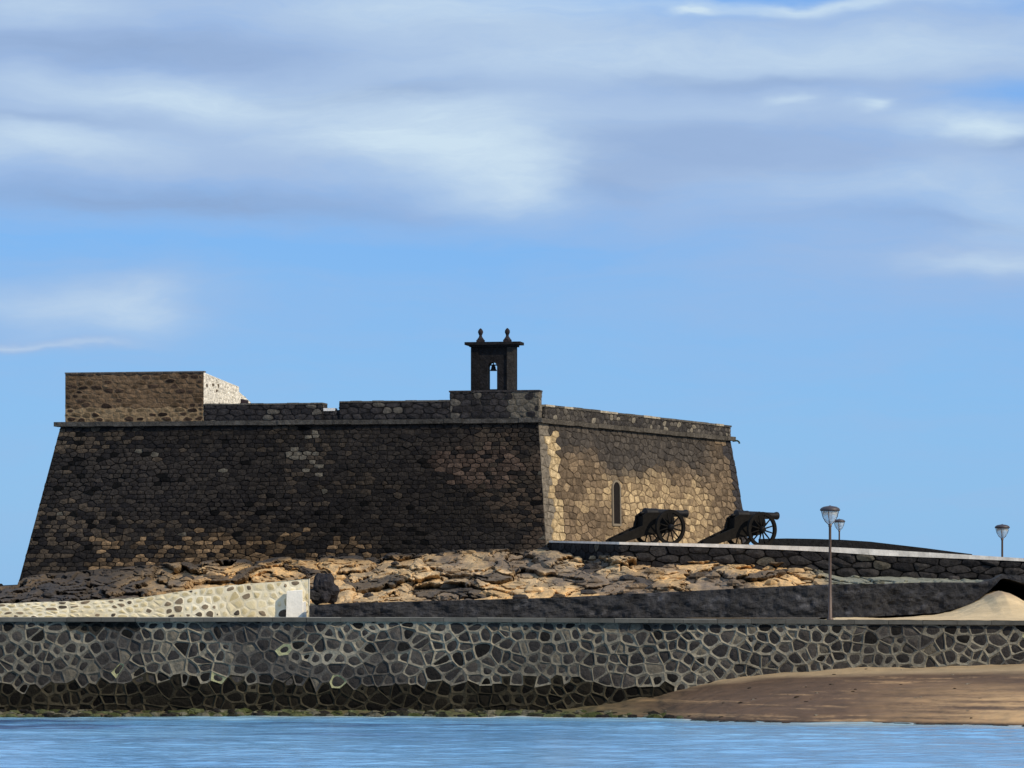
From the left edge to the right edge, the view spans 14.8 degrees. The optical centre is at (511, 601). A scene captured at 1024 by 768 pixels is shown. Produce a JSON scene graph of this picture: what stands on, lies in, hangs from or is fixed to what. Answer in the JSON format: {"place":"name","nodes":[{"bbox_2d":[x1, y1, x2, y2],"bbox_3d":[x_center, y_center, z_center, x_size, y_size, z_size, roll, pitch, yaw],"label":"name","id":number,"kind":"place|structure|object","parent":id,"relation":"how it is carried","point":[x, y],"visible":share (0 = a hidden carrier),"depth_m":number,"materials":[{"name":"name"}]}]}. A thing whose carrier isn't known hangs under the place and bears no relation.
{"place":"outdoors","nodes":[
{"label":"outdoors","id":0,"kind":"place"},
{"bbox_2d":[13,618,887,706],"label":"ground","id":1,"kind":"structure","parent":0,"point":[714,618],"depth_m":165.03,"materials":[{"name":"stone"}]},
{"bbox_2d":[309,574,1023,617],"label":"embankment wall","id":2,"kind":"structure","parent":1,"relation":"on","point":[848,600],"depth_m":142.99,"materials":[{"name":"grey stone"}]},
{"bbox_2d":[549,543,1023,616],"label":"retaining wall","id":3,"kind":"structure","parent":1,"relation":"on","point":[849,565],"depth_m":151.46,"materials":[{"name":"stone"}]},
{"bbox_2d":[549,541,1023,560],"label":"kerb","id":4,"kind":"structure","parent":3,"relation":"on","point":[878,552],"depth_m":151.40,"materials":[{"name":"concrete"}]},
{"bbox_2d":[834,519,844,539],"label":"street lamp","id":5,"kind":"object","parent":1,"relation":"on","point":[839,524],"visible":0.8,"depth_m":227.83,"materials":[{"name":"glass"}]},
{"bbox_2d":[995,524,1009,556],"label":"street lamp","id":6,"kind":"object","parent":1,"relation":"on","point":[1002,530],"visible":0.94,"depth_m":181.85,"materials":[{"name":"glass"}]},
{"bbox_2d":[0,547,982,604],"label":"rock mound","id":7,"kind":"object","parent":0,"point":[423,575],"visible":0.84,"depth_m":152.62,"materials":[{"name":"stone"}]},
{"bbox_2d":[310,573,339,604],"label":"boulder","id":8,"kind":"object","parent":7,"relation":"on","point":[326,589],"visible":0.94,"depth_m":145.25,"materials":[{"name":"stone"}]},
{"bbox_2d":[19,328,748,580],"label":"fortress","id":9,"kind":"structure","parent":7,"relation":"on","point":[164,467],"depth_m":166.93,"materials":[{"name":"stone"}]},
{"bbox_2d":[611,480,621,525],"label":"window","id":10,"kind":"structure","parent":9,"relation":"in","point":[615,486],"depth_m":170.82,"materials":[{"name":"paint"}]},
{"bbox_2d":[0,548,959,604],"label":"loose rocks","id":11,"kind":"object","parent":7,"relation":"on","point":[653,588],"visible":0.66,"depth_m":149.43,"materials":[{"name":"stone"}]},
{"bbox_2d":[0,707,1023,767],"bbox_3d":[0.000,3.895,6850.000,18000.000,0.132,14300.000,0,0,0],"label":"water","id":12,"kind":"structure","parent":0,"point":[265,741],"depth_m":108.49,"materials":[{"name":"blue liquid"}]},
{"bbox_2d":[0,0,1023,584],"label":"sky","id":13,"kind":"structure","parent":0,"point":[795,226],"materials":[{"name":"blue"}]},
{"bbox_2d":[2,664,1023,724],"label":"beach","id":14,"kind":"structure","parent":0,"point":[880,694],"depth_m":130.63,"materials":[{"name":"brown sand"}]},
{"bbox_2d":[0,617,1023,711],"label":"sea wall","id":15,"kind":"structure","parent":14,"relation":"on","point":[141,664],"depth_m":134.94,"materials":[{"name":"stone"}]},
{"bbox_2d":[137,617,1008,620],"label":"promenade","id":16,"kind":"structure","parent":15,"relation":"on","point":[476,617],"depth_m":140.46,"materials":[{"name":"concrete"}]},
{"bbox_2d":[0,579,309,616],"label":"boundary wall","id":17,"kind":"structure","parent":16,"relation":"on","point":[289,598],"depth_m":144.58,"materials":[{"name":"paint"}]},
{"bbox_2d":[820,505,839,619],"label":"street lamp","id":18,"kind":"object","parent":16,"relation":"on","point":[829,514],"visible":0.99,"depth_m":136.54,"materials":[{"name":"brown metal"}]},
{"bbox_2d":[0,666,1023,726],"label":"shore rubble","id":19,"kind":"object","parent":14,"relation":"on","point":[55,713],"visible":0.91,"depth_m":133.76,"materials":[{"name":"stone"}]},
{"bbox_2d":[819,591,1023,620],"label":"sand dune","id":20,"kind":"structure","parent":0,"point":[996,605],"depth_m":139.47,"materials":[{"name":"beige sand"}]},
{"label":"causeway deck","id":21,"kind":"structure","parent":0,"visible":0},
{"bbox_2d":[606,508,688,542],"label":"cannon","id":22,"kind":"object","parent":21,"relation":"on","point":[653,522],"visible":0.97,"depth_m":155.91,"materials":[{"name":"black metal"}]},
{"bbox_2d":[697,510,779,544],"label":"cannon","id":23,"kind":"object","parent":21,"relation":"on","point":[744,524],"visible":0.94,"depth_m":155.90,"materials":[{"name":"black paint"}]},
{"bbox_2d":[758,538,971,554],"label":"parapet wall","id":24,"kind":"structure","parent":21,"relation":"on","point":[825,543],"depth_m":161.00,"materials":[{"name":"stone"}]}
]}

